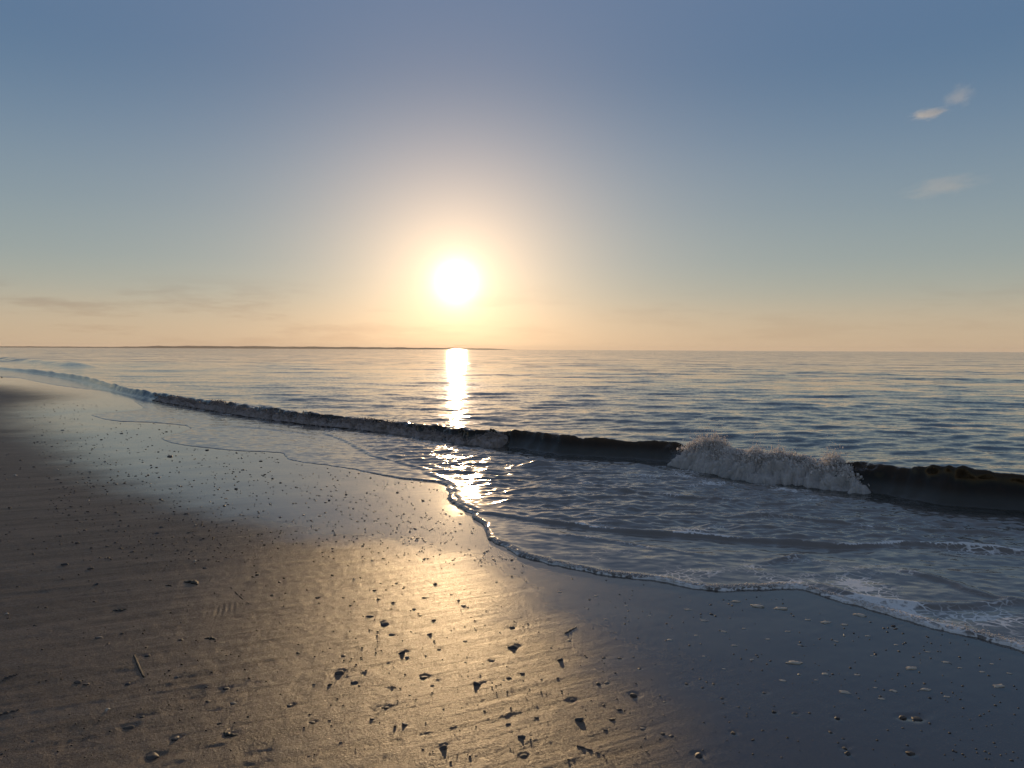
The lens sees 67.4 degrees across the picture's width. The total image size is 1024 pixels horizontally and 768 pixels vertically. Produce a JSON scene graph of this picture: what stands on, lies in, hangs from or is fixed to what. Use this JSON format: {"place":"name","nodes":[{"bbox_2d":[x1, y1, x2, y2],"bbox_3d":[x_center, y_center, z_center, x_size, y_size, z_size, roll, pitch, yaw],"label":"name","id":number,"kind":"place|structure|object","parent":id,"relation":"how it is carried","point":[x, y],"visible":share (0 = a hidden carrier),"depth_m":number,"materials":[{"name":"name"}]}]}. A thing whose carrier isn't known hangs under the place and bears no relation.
{"place":"outdoors","nodes":[
{"label":"outdoors","id":0,"kind":"place"},
{"bbox_2d":[0,346,509,349],"bbox_3d":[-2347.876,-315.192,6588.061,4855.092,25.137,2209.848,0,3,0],"label":"headland","id":1,"kind":"structure","parent":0,"point":[266,347],"depth_m":6655.47,"materials":[{"name":"grey"}]},
{"bbox_2d":[0,377,1023,767],"bbox_3d":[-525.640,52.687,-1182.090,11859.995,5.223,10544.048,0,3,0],"label":"beach","id":2,"kind":"structure","parent":0,"point":[286,633],"depth_m":3.88,"materials":[{"name":"brown sand"}]},
{"bbox_2d":[0,709,18,715],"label":"stick","id":3,"kind":"object","parent":2,"relation":"on","point":[6,712],"visible":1,"depth_m":3.09,"materials":[{"name":"brown wood"}]},
{"bbox_2d":[4,673,17,678],"bbox_3d":[-2.242,1.310,3.439,0.024,0.017,0.058,2,3,31],"label":"stick","id":4,"kind":"object","parent":2,"relation":"on","point":[6,677],"visible":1,"depth_m":3.43,"materials":[{"name":"brown wood"}]},
{"bbox_2d":[123,725,133,728],"bbox_3d":[-1.491,1.339,2.989,0.048,0.016,0.029,1,3,9],"label":"pebble","id":5,"kind":"object","parent":2,"relation":"on","point":[129,727],"visible":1,"depth_m":2.98,"materials":[{"name":"grey stone"}]},
{"bbox_2d":[133,655,144,676],"bbox_3d":[-1.736,1.310,3.568,0.013,0.010,0.297,-1,3,-34],"label":"razor shell","id":6,"kind":"object","parent":2,"relation":"on","point":[138,666],"visible":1,"depth_m":3.56},
{"bbox_2d":[146,752,158,760],"bbox_3d":[-1.302,1.348,2.777,0.051,0.016,0.043,2,11,39],"label":"pebble","id":7,"kind":"object","parent":2,"relation":"on","point":[152,756],"visible":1,"depth_m":2.77,"materials":[{"name":"grey stone"}]},
{"bbox_2d":[184,580,198,584],"bbox_3d":[-2.021,1.253,4.869,0.124,0.017,0.056,2,3,28],"label":"seaweed scrap","id":8,"kind":"object","parent":2,"relation":"on","point":[194,582],"visible":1,"depth_m":4.86,"materials":[{"name":"black plant"}]},
{"bbox_2d":[224,731,238,736],"bbox_3d":[-1.085,1.342,2.944,0.071,0.011,0.032,1,3,21],"label":"seaweed scrap","id":9,"kind":"object","parent":2,"relation":"on","point":[228,734],"visible":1,"depth_m":2.94,"materials":[{"name":"brown plant"}]},
{"bbox_2d":[335,670,343,674],"bbox_3d":[-0.792,1.326,3.524,0.044,0.019,0.038,9,14,2],"label":"pebble","id":10,"kind":"object","parent":2,"relation":"on","point":[340,672],"visible":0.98,"depth_m":3.52,"materials":[{"name":"grey stone"}]},
{"bbox_2d":[381,621,388,625],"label":"pebble","id":11,"kind":"object","parent":2,"relation":"on","point":[386,623],"visible":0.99,"depth_m":4.16,"materials":[{"name":"stone"}]},
{"bbox_2d":[440,744,446,749],"bbox_3d":[-0.258,1.355,2.857,0.033,0.017,0.029,-14,11,-3],"label":"pebble","id":12,"kind":"object","parent":2,"relation":"on","point":[443,747],"visible":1,"depth_m":2.85,"materials":[{"name":"grey stone"}]},
{"bbox_2d":[473,681,480,685],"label":"pebble","id":13,"kind":"object","parent":2,"relation":"on","point":[475,683],"visible":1,"depth_m":3.41,"materials":[{"name":"stone"}]},
{"bbox_2d":[1,403,1018,764],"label":"shell grit","id":14,"kind":"object","parent":2,"relation":"on","point":[361,577],"visible":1,"depth_m":5.42,"materials":[{"name":"brown stone"}]},
{"bbox_2d":[507,645,517,648],"bbox_3d":[0.003,1.323,3.855,0.053,0.026,0.046,-3,-2,2],"label":"pebble","id":15,"kind":"object","parent":2,"relation":"on","point":[512,646],"visible":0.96,"depth_m":3.85,"materials":[{"name":"stone"}]},
{"bbox_2d":[574,717,583,721],"bbox_3d":[0.269,1.351,3.090,0.036,0.021,0.032,0,3,-8],"label":"pebble","id":16,"kind":"object","parent":2,"relation":"on","point":[579,719],"visible":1,"depth_m":3.08,"materials":[{"name":"stone"}]},
{"bbox_2d":[577,744,603,755],"bbox_3d":[0.291,1.360,2.847,0.118,0.011,0.015,2,3,39],"label":"stick","id":17,"kind":"object","parent":2,"relation":"on","point":[580,746],"visible":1,"depth_m":2.86,"materials":[{"name":"brown wood"}]},
{"bbox_2d":[695,752,701,757],"bbox_3d":[0.683,1.365,2.821,0.033,0.015,0.038,-13,1,9],"label":"pebble","id":18,"kind":"object","parent":2,"relation":"on","point":[698,754],"visible":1,"depth_m":2.81,"materials":[{"name":"stone"}]},
{"bbox_2d":[449,494,1023,647],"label":"wash froth","id":19,"kind":"object","parent":2,"relation":"on","point":[762,584],"visible":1,"depth_m":4.85,"materials":[{"name":"liquid"}]},
{"bbox_2d":[751,604,763,607],"bbox_3d":[1.443,1.305,4.515,0.086,0.015,0.051,2,3,32],"label":"foam fleck","id":20,"kind":"object","parent":2,"relation":"on","point":[757,605],"visible":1,"depth_m":4.51},
{"bbox_2d":[774,607,787,609],"bbox_3d":[1.566,1.308,4.474,0.083,0.013,0.039,1,3,7],"label":"foam fleck","id":21,"kind":"object","parent":2,"relation":"on","point":[783,608],"visible":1,"depth_m":4.46},
{"bbox_2d":[786,660,802,663],"bbox_3d":[1.353,1.336,3.685,0.088,0.012,0.040,1,3,7],"label":"foam fleck","id":22,"kind":"object","parent":2,"relation":"on","point":[793,662],"visible":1,"depth_m":3.67},
{"bbox_2d":[853,613,866,616],"bbox_3d":[1.983,1.315,4.368,0.051,0.014,0.071,-2,3,-39],"label":"foam fleck","id":23,"kind":"object","parent":2,"relation":"on","point":[861,615],"visible":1,"depth_m":4.36},
{"bbox_2d":[906,666,916,669],"bbox_3d":[1.887,1.345,3.635,0.074,0.010,0.033,0,3,-14],"label":"foam fleck","id":24,"kind":"object","parent":2,"relation":"on","point":[910,668],"visible":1,"depth_m":3.62},
{"bbox_2d":[911,716,922,720],"bbox_3d":[1.649,1.368,3.135,0.047,0.012,0.048,3,-7,-36],"label":"pebble","id":25,"kind":"object","parent":2,"relation":"on","point":[915,718],"visible":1,"depth_m":3.13,"materials":[{"name":"stone"}]},
{"bbox_2d":[993,684,1004,687],"bbox_3d":[2.183,1.356,3.448,0.062,0.010,0.029,0,3,-16],"label":"foam fleck","id":26,"kind":"object","parent":2,"relation":"on","point":[998,686],"visible":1,"depth_m":3.44},
{"bbox_2d":[0,347,1023,650],"bbox_3d":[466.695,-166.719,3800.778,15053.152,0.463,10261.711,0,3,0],"label":"sea","id":27,"kind":"structure","parent":0,"point":[934,567],"depth_m":12.78,"materials":[{"name":"liquid"}]},
{"bbox_2d":[84,378,1023,515],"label":"breaking wave","id":28,"kind":"object","parent":27,"relation":"on","point":[962,488],"visible":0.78,"depth_m":8.18,"materials":[{"name":"liquid"}]},
{"bbox_2d":[154,393,508,447],"bbox_3d":[-6.227,0.558,18.102,0.993,0.530,18.427,-2,4,-43],"label":"wave foam","id":29,"kind":"object","parent":28,"relation":"on","point":[493,440],"visible":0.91,"depth_m":14.81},
{"bbox_2d":[667,419,870,494],"bbox_3d":[2.957,0.757,9.141,0.991,1.020,3.270,-2,3,-39],"label":"wave foam","id":30,"kind":"object","parent":28,"relation":"on","point":[715,456],"visible":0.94,"depth_m":8.76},
{"bbox_2d":[0,0,1023,351],"label":"sky","id":31,"kind":"structure","parent":0,"point":[680,175],"materials":[{"name":"blue"}]}
]}

